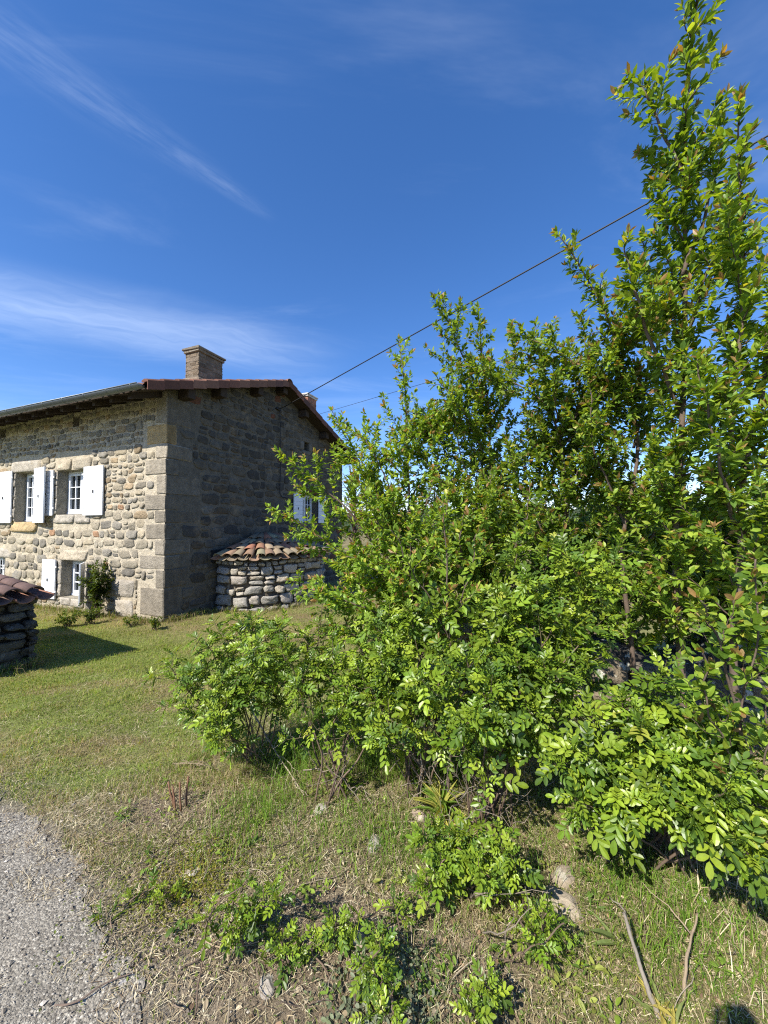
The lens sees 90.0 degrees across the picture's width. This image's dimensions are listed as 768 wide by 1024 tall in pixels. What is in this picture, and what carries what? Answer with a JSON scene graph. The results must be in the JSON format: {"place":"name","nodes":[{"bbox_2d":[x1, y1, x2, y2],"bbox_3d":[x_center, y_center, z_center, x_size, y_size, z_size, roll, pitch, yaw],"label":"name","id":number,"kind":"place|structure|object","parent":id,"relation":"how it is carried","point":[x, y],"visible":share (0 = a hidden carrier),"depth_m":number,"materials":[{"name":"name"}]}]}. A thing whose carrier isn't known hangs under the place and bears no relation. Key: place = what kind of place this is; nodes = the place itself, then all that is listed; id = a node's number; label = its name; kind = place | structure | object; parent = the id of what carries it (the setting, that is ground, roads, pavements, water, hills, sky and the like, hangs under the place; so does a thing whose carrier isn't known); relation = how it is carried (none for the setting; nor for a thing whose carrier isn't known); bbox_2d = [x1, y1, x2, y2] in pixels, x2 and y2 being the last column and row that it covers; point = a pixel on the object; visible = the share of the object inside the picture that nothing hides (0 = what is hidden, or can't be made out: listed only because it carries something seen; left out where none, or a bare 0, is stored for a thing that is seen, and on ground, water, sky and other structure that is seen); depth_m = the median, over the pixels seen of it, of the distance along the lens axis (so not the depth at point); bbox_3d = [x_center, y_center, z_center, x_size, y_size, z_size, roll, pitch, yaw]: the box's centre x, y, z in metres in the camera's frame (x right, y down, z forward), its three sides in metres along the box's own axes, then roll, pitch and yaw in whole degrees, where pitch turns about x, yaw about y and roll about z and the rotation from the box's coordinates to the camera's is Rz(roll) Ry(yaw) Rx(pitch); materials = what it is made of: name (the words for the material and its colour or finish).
{"place":"outdoors","nodes":[
{"label":"outdoors","id":0,"kind":"place"},
{"bbox_2d":[0,796,144,1023],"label":"road","id":1,"kind":"structure","parent":0,"point":[31,944],"depth_m":1.46,"materials":[{"name":"grey gravel"}]},
{"bbox_2d":[54,972,131,1006],"bbox_3d":[-0.994,1.641,1.315,0.220,0.013,0.025,1,-2,-25],"label":"dead stick","id":2,"kind":"object","parent":1,"relation":"on","point":[71,1003],"visible":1,"depth_m":1.30,"materials":[{"name":"wood"}]},
{"bbox_2d":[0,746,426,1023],"bbox_3d":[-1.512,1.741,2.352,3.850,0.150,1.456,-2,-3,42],"label":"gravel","id":3,"kind":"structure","parent":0,"point":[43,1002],"depth_m":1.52,"materials":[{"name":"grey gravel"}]},
{"bbox_2d":[0,605,551,811],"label":"lawn grass","id":4,"kind":"structure","parent":0,"point":[56,656],"depth_m":4.35,"materials":[{"name":"green plant"}]},
{"bbox_2d":[0,533,767,1023],"bbox_3d":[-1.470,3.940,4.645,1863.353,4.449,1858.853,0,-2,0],"label":"ground","id":5,"kind":"structure","parent":0,"point":[282,1011],"depth_m":1.82,"materials":[{"name":"green plant"}]},
{"bbox_2d":[0,573,54,670],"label":"stone wall","id":6,"kind":"structure","parent":5,"relation":"on","point":[18,623],"depth_m":5.08,"materials":[{"name":"stone"}]},
{"bbox_2d":[54,610,81,627],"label":"wall weed","id":7,"kind":"object","parent":5,"relation":"on","point":[67,620],"depth_m":7.50,"materials":[{"name":"green plant"}]},
{"bbox_2d":[76,604,104,624],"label":"wall weed","id":8,"kind":"object","parent":5,"relation":"on","point":[93,614],"depth_m":7.79,"materials":[{"name":"green plant"}]},
{"bbox_2d":[76,558,114,617],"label":"rose bush","id":9,"kind":"object","parent":5,"relation":"on","point":[96,588],"visible":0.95,"depth_m":8.32,"materials":[{"name":"green plant"}]},
{"bbox_2d":[118,976,126,984],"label":"stone","id":10,"kind":"object","parent":5,"relation":"on","point":[123,980],"visible":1,"depth_m":1.35,"materials":[{"name":"grey stone"}]},
{"bbox_2d":[122,613,142,626],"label":"wall weed","id":11,"kind":"object","parent":5,"relation":"on","point":[127,621],"depth_m":7.66,"materials":[{"name":"green plant"}]},
{"bbox_2d":[89,866,187,933],"bbox_3d":[-1.026,1.677,1.619,0.356,0.189,0.228,2,-3,-38],"label":"rose shoot","id":12,"kind":"object","parent":5,"relation":"on","point":[128,894],"visible":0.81,"depth_m":1.64,"materials":[{"name":"green plant"}]},
{"bbox_2d":[148,616,162,630],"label":"wall weed","id":13,"kind":"object","parent":5,"relation":"on","point":[152,621],"depth_m":7.34,"materials":[{"name":"green plant"}]},
{"bbox_2d":[0,589,332,676],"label":"wall foot grass","id":14,"kind":"structure","parent":5,"relation":"on","point":[32,664],"depth_m":8.35,"materials":[{"name":"green plant"}]},
{"bbox_2d":[167,776,188,811],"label":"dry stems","id":15,"kind":"object","parent":5,"relation":"on","point":[173,800],"visible":0.91,"depth_m":2.27,"materials":[{"name":"brown plant"}]},
{"bbox_2d":[0,345,359,621],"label":"stone farmhouse","id":16,"kind":"object","parent":5,"relation":"on","point":[158,493],"visible":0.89,"depth_m":9.12,"materials":[{"name":"stone"}]},
{"bbox_2d":[25,474,80,521],"bbox_3d":[-9.061,-0.379,10.505,1.120,1.390,0.750,-1,-2,22],"label":"window","id":17,"kind":"structure","parent":16,"relation":"in","point":[28,493],"depth_m":10.34,"materials":[{"name":"white paint"}]},
{"bbox_2d":[67,471,83,513],"bbox_3d":[-7.420,-0.475,9.467,1.146,1.066,0.080,-1,-2,22],"label":"window","id":18,"kind":"structure","parent":16,"relation":"in","point":[71,474],"depth_m":9.56,"materials":[{"name":"white paint"}]},
{"bbox_2d":[71,561,82,595],"bbox_3d":[-7.314,1.607,9.350,0.836,0.876,0.080,-1,-2,22],"label":"window","id":19,"kind":"structure","parent":16,"relation":"in","point":[74,573],"depth_m":9.45,"materials":[{"name":"white paint"}]},
{"bbox_2d":[302,496,311,521],"bbox_3d":[-2.724,-0.126,13.021,0.080,0.956,0.936,-1,-2,22],"label":"window","id":20,"kind":"structure","parent":16,"relation":"in","point":[310,500],"depth_m":13.20,"materials":[{"name":"white paint"}]},
{"bbox_2d":[284,135,767,406],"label":"overhead cable","id":21,"kind":"object","parent":16,"relation":"attached to","point":[766,136],"visible":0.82,"depth_m":7.20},
{"bbox_2d":[184,867,201,879],"bbox_3d":[-0.899,1.692,1.802,0.057,0.027,0.081,-1,-2,30],"label":"stone","id":22,"kind":"object","parent":5,"relation":"on","point":[193,874],"visible":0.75,"depth_m":1.79,"materials":[{"name":"beige stone"}]},
{"bbox_2d":[172,759,218,770],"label":"dead branch","id":23,"kind":"object","parent":5,"relation":"on","point":[197,763],"visible":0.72,"depth_m":2.67,"materials":[{"name":"beige wood"}]},
{"bbox_2d":[179,924,230,970],"bbox_3d":[-0.665,1.650,1.448,0.035,0.021,0.192,-2,-3,43],"label":"dead stick","id":24,"kind":"object","parent":5,"relation":"on","point":[186,965],"visible":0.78,"depth_m":1.41,"materials":[{"name":"brown wood"}]},
{"bbox_2d":[140,606,305,771],"bbox_3d":[-1.067,1.233,2.645,0.992,1.182,0.918,0,-2,0],"label":"rose bush","id":25,"kind":"object","parent":5,"relation":"on","point":[261,664],"visible":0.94,"depth_m":2.50,"materials":[{"name":"green plant"}]},
{"bbox_2d":[198,937,258,948],"bbox_3d":[-0.603,1.649,1.464,0.249,0.026,0.039,0,-2,7],"label":"dead stick","id":26,"kind":"object","parent":5,"relation":"on","point":[230,947],"visible":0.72,"depth_m":1.46,"materials":[{"name":"brown wood"}]},
{"bbox_2d":[185,869,298,1022],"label":"rose shoot","id":27,"kind":"object","parent":5,"relation":"on","point":[243,912],"visible":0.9,"depth_m":1.42,"materials":[{"name":"green plant"}]},
{"bbox_2d":[259,973,275,1000],"bbox_3d":[-0.407,1.655,1.339,0.058,0.028,0.082,1,-2,-17],"label":"stone","id":28,"kind":"object","parent":5,"relation":"on","point":[267,980],"visible":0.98,"depth_m":1.33,"materials":[{"name":"grey stone"}]},
{"bbox_2d":[211,532,331,610],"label":"stone oven house","id":29,"kind":"structure","parent":5,"relation":"on","point":[256,569],"depth_m":9.16,"materials":[{"name":"stone"}]},
{"bbox_2d":[258,917,311,997],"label":"rose shoot","id":30,"kind":"object","parent":5,"relation":"on","point":[281,952],"visible":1,"depth_m":1.40,"materials":[{"name":"green plant"}]},
{"bbox_2d":[313,803,327,814],"bbox_3d":[-0.366,1.714,2.213,0.071,0.037,0.110,-2,-3,43],"label":"stone","id":31,"kind":"object","parent":5,"relation":"on","point":[321,806],"visible":0.6,"depth_m":2.20,"materials":[{"name":"grey stone"}]},
{"bbox_2d":[263,595,405,806],"bbox_3d":[-0.274,1.154,2.397,0.731,1.186,0.845,2,-3,-43],"label":"rose bush","id":32,"kind":"object","parent":5,"relation":"on","point":[344,696],"visible":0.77,"depth_m":2.35,"materials":[{"name":"green plant"}]},
{"bbox_2d":[324,765,364,793],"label":"rose shoot","id":33,"kind":"object","parent":5,"relation":"on","point":[347,778],"visible":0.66,"depth_m":2.37,"materials":[{"name":"green plant"}]},
{"bbox_2d":[342,465,364,541],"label":"distant tree","id":34,"kind":"object","parent":5,"relation":"on","point":[354,529],"visible":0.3,"depth_m":29.88,"materials":[{"name":"green plant"}]},
{"bbox_2d":[294,884,416,977],"bbox_3d":[-0.099,1.558,1.462,0.466,0.219,0.178,0,-2,-6],"label":"rose shoot","id":35,"kind":"object","parent":5,"relation":"on","point":[343,928],"visible":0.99,"depth_m":1.44,"materials":[{"name":"green plant"}]},
{"bbox_2d":[353,930,365,947],"bbox_3d":[-0.097,1.652,1.481,0.055,0.029,0.081,2,-3,-38],"label":"stone","id":36,"kind":"object","parent":5,"relation":"on","point":[362,936],"visible":0.3,"depth_m":1.48,"materials":[{"name":"beige stone"}]},
{"bbox_2d":[367,833,381,852],"bbox_3d":[-0.043,1.696,1.967,0.073,0.042,0.125,0,-2,10],"label":"stone","id":37,"kind":"object","parent":5,"relation":"on","point":[376,841],"visible":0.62,"depth_m":1.95,"materials":[{"name":"grey stone"}]},
{"bbox_2d":[342,482,406,542],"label":"distant tree","id":38,"kind":"object","parent":5,"relation":"on","point":[369,515],"visible":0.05,"depth_m":33.51,"materials":[{"name":"green plant"}]},
{"bbox_2d":[264,333,491,729],"bbox_3d":[0.019,0.164,3.296,2.018,3.557,1.455,0,-2,-10],"label":"plum tree","id":39,"kind":"object","parent":5,"relation":"on","point":[372,486],"visible":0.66,"depth_m":3.14,"materials":[{"name":"green plant"}]},
{"bbox_2d":[346,918,410,1023],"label":"rose shoot","id":40,"kind":"object","parent":5,"relation":"on","point":[374,991],"visible":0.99,"depth_m":1.27,"materials":[{"name":"green plant"}]},
{"bbox_2d":[0,665,767,1023],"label":"dry straw","id":41,"kind":"object","parent":5,"relation":"on","point":[232,971],"visible":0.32,"depth_m":1.64,"materials":[{"name":"beige plant"}]},
{"bbox_2d":[24,719,767,1023],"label":"ground cover","id":42,"kind":"object","parent":5,"relation":"on","point":[408,994],"visible":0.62,"depth_m":1.52,"materials":[{"name":"green plant"}]},
{"bbox_2d":[328,579,475,805],"bbox_3d":[0.207,1.082,2.346,1.100,1.324,0.830,0,-2,0],"label":"rose bush","id":43,"kind":"object","parent":5,"relation":"on","point":[392,692],"visible":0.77,"depth_m":2.24,"materials":[{"name":"green plant"}]},
{"bbox_2d":[366,541,452,646],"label":"plum tree","id":44,"kind":"object","parent":5,"relation":"on","point":[373,603],"visible":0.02,"depth_m":4.72,"materials":[{"name":"green plant"}]},
{"bbox_2d":[75,714,761,1023],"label":"dead twigs","id":45,"kind":"object","parent":5,"relation":"on","point":[175,1005],"depth_m":1.81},
{"bbox_2d":[411,809,426,822],"bbox_3d":[0.197,1.709,2.162,0.083,0.040,0.122,0,-2,-12],"label":"stone","id":46,"kind":"object","parent":5,"relation":"on","point":[419,816],"visible":0.52,"depth_m":2.15,"materials":[{"name":"beige stone"}]},
{"bbox_2d":[376,454,464,548],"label":"distant tree","id":47,"kind":"object","parent":5,"relation":"on","point":[432,495],"visible":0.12,"depth_m":29.74,"materials":[{"name":"green plant"}]},
{"bbox_2d":[106,693,767,1023],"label":"long grass","id":48,"kind":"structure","parent":5,"relation":"on","point":[351,817],"depth_m":1.84,"materials":[{"name":"green plant"}]},
{"bbox_2d":[384,494,492,804],"bbox_3d":[0.315,0.805,2.241,0.646,1.825,0.400,0,-2,0],"label":"plum sapling","id":49,"kind":"object","parent":5,"relation":"on","point":[445,560],"visible":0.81,"depth_m":2.21,"materials":[{"name":"green plant"}]},
{"bbox_2d":[411,774,470,823],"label":"sword plant","id":50,"kind":"object","parent":5,"relation":"on","point":[433,799],"visible":0.92,"depth_m":2.17,"materials":[{"name":"green plant"}]},
{"bbox_2d":[435,805,464,833],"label":"tulip plant","id":51,"kind":"object","parent":5,"relation":"on","point":[451,815],"visible":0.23,"depth_m":2.08,"materials":[{"name":"green plant"}]},
{"bbox_2d":[426,511,502,625],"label":"plum tree","id":52,"kind":"object","parent":5,"relation":"on","point":[451,578],"visible":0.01,"depth_m":4.88,"materials":[{"name":"green plant"}]},
{"bbox_2d":[405,805,548,956],"bbox_3d":[0.362,1.423,1.487,0.555,0.516,0.626,0,-2,0],"label":"rose bush","id":53,"kind":"object","parent":5,"relation":"on","point":[446,857],"visible":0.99,"depth_m":1.58,"materials":[{"name":"green plant"}]},
{"bbox_2d":[187,767,767,1018],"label":"dry stalks","id":54,"kind":"object","parent":5,"relation":"on","point":[648,914],"visible":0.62,"depth_m":1.59,"materials":[{"name":"plant"}]},
{"bbox_2d":[387,291,575,704],"bbox_3d":[0.855,0.077,3.337,1.372,4.122,1.509,-2,-3,44],"label":"plum tree","id":55,"kind":"object","parent":5,"relation":"on","point":[489,489],"visible":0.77,"depth_m":3.29,"materials":[{"name":"green plant"}]},
{"bbox_2d":[449,956,520,1023],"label":"rose shoot","id":56,"kind":"object","parent":5,"relation":"on","point":[496,1001],"visible":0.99,"depth_m":1.23,"materials":[{"name":"green plant"}]},
{"bbox_2d":[500,880,533,903],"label":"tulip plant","id":57,"kind":"object","parent":5,"relation":"on","point":[515,891],"visible":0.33,"depth_m":1.65,"materials":[{"name":"green plant"}]},
{"bbox_2d":[399,529,653,836],"bbox_3d":[0.787,0.915,2.075,1.422,1.649,0.845,0,-2,0],"label":"rose bush","id":58,"kind":"object","parent":5,"relation":"on","point":[498,724],"visible":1,"depth_m":1.98,"materials":[{"name":"green plant"}]},
{"bbox_2d":[491,505,563,628],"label":"plum tree","id":59,"kind":"object","parent":5,"relation":"on","point":[533,545],"visible":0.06,"depth_m":4.79,"materials":[{"name":"green plant"}]},
{"bbox_2d":[497,465,579,554],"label":"distant tree","id":60,"kind":"object","parent":5,"relation":"on","point":[541,499],"visible":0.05,"depth_m":27.83,"materials":[{"name":"green plant"}]},
{"bbox_2d":[501,893,592,975],"bbox_3d":[0.588,1.590,1.411,0.303,0.341,0.291,-2,-3,40],"label":"rose shoot","id":61,"kind":"object","parent":5,"relation":"on","point":[540,944],"visible":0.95,"depth_m":1.41,"materials":[{"name":"green plant"}]},
{"bbox_2d":[542,885,583,923],"bbox_3d":[0.766,1.677,1.638,0.128,0.063,0.184,1,-2,-28],"label":"stone","id":62,"kind":"object","parent":5,"relation":"on","point":[565,899],"visible":0.71,"depth_m":1.63,"materials":[{"name":"beige stone"}]},
{"bbox_2d":[551,865,574,889],"bbox_3d":[0.831,1.686,1.779,0.097,0.050,0.145,-2,-3,41],"label":"stone","id":63,"kind":"object","parent":5,"relation":"on","point":[568,879],"visible":0.92,"depth_m":1.75,"materials":[{"name":"beige stone"}]},
{"bbox_2d":[461,287,667,726],"bbox_3d":[1.421,0.097,3.102,1.495,3.565,1.238,-2,-3,39],"label":"plum tree","id":64,"kind":"object","parent":5,"relation":"on","point":[548,400],"visible":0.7,"depth_m":3.05,"materials":[{"name":"green plant"}]},
{"bbox_2d":[528,493,662,642],"bbox_3d":[2.231,0.799,4.223,1.573,2.183,1.083,-1,-2,26],"label":"plum tree","id":65,"kind":"object","parent":5,"relation":"on","point":[583,515],"visible":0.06,"depth_m":4.16,"materials":[{"name":"green plant"}]},
{"bbox_2d":[589,911,622,958],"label":"tulip plant","id":66,"kind":"object","parent":5,"relation":"on","point":[608,933],"visible":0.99,"depth_m":1.47,"materials":[{"name":"green plant"}]},
{"bbox_2d":[448,602,767,726],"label":"rubble wall","id":67,"kind":"structure","parent":5,"relation":"on","point":[619,672],"depth_m":3.57,"materials":[{"name":"stone"}]},
{"bbox_2d":[549,479,668,642],"bbox_3d":[2.806,0.736,4.717,1.721,2.448,1.184,-1,-2,24],"label":"plum tree","id":68,"kind":"object","parent":5,"relation":"on","point":[602,623],"visible":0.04,"depth_m":4.57,"materials":[{"name":"green plant"}]},
{"bbox_2d":[507,224,716,697],"bbox_3d":[1.752,-0.093,2.958,1.388,3.852,1.091,1,-2,-23],"label":"plum tree","id":69,"kind":"object","parent":5,"relation":"on","point":[618,494],"visible":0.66,"depth_m":2.77,"materials":[{"name":"green plant"}]},
{"bbox_2d":[609,896,660,1018],"bbox_3d":[0.911,1.593,1.413,0.039,0.149,0.323,0,-2,8],"label":"dead stick","id":70,"kind":"object","parent":5,"relation":"on","point":[646,984],"visible":1,"depth_m":1.33,"materials":[{"name":"grey wood"}]},
{"bbox_2d":[574,469,718,655],"bbox_3d":[2.535,0.669,4.043,1.560,2.377,1.181,0,-2,0],"label":"plum tree","id":71,"kind":"object","parent":5,"relation":"on","point":[633,617],"visible":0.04,"depth_m":3.95,"materials":[{"name":"green plant"}]},
{"bbox_2d":[533,644,767,905],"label":"rose bush","id":72,"kind":"object","parent":5,"relation":"on","point":[649,776],"visible":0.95,"depth_m":1.58,"materials":[{"name":"green plant"}]},
{"bbox_2d":[625,975,684,1023],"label":"tulip plant","id":73,"kind":"object","parent":5,"relation":"on","point":[674,1016],"visible":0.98,"depth_m":1.26,"materials":[{"name":"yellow plant"}]},
{"bbox_2d":[642,882,697,1000],"bbox_3d":[1.085,1.570,1.396,0.184,0.181,0.238,-1,-2,19],"label":"dead stick","id":74,"kind":"object","parent":5,"relation":"on","point":[687,956],"visible":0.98,"depth_m":1.39,"materials":[{"name":"brown wood"}]},
{"bbox_2d":[606,0,747,718],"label":"plum tree","id":75,"kind":"object","parent":5,"relation":"on","point":[676,157],"visible":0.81,"depth_m":2.29,"materials":[{"name":"green plant"}]},
{"bbox_2d":[633,490,767,648],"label":"plum tree","id":76,"kind":"object","parent":5,"relation":"on","point":[668,641],"visible":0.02,"depth_m":4.32,"materials":[{"name":"green plant"}]},
{"bbox_2d":[638,458,767,645],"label":"plum tree","id":77,"kind":"object","parent":5,"relation":"on","point":[720,598],"visible":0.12,"depth_m":3.73,"materials":[{"name":"green plant"}]},
{"bbox_2d":[652,82,767,808],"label":"plum tree","id":78,"kind":"object","parent":5,"relation":"on","point":[729,401],"visible":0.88,"depth_m":2.04,"materials":[{"name":"green plant"}]},
{"bbox_2d":[672,547,767,848],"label":"plum sapling","id":79,"kind":"object","parent":5,"relation":"on","point":[752,618],"visible":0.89,"depth_m":1.50,"materials":[{"name":"green plant"}]},
{"bbox_2d":[704,457,767,616],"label":"plum tree","id":80,"kind":"object","parent":5,"relation":"on","point":[747,536],"visible":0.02,"depth_m":4.04,"materials":[{"name":"green plant"}]},
{"bbox_2d":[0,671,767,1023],"bbox_3d":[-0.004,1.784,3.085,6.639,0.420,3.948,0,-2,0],"label":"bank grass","id":81,"kind":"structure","parent":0,"point":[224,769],"depth_m":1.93,"materials":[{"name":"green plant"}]},
{"bbox_2d":[0,0,767,514],"label":"sky","id":82,"kind":"structure","parent":0,"point":[278,189],"materials":[{"name":"blue"}]},
{"bbox_2d":[343,509,589,532],"bbox_3d":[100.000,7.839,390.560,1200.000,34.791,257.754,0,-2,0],"label":"hill","id":83,"kind":"structure","parent":0,"point":[457,521],"depth_m":353.66,"materials":[{"name":"green plant"}]},
{"bbox_2d":[321,292,733,413],"bbox_3d":[4.001,-5.877,15.440,0.019,0.829,24.806,2,-3,-45],"label":"overhead wire","id":84,"kind":"object","parent":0,"point":[497,361],"visible":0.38,"depth_m":17.21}
]}

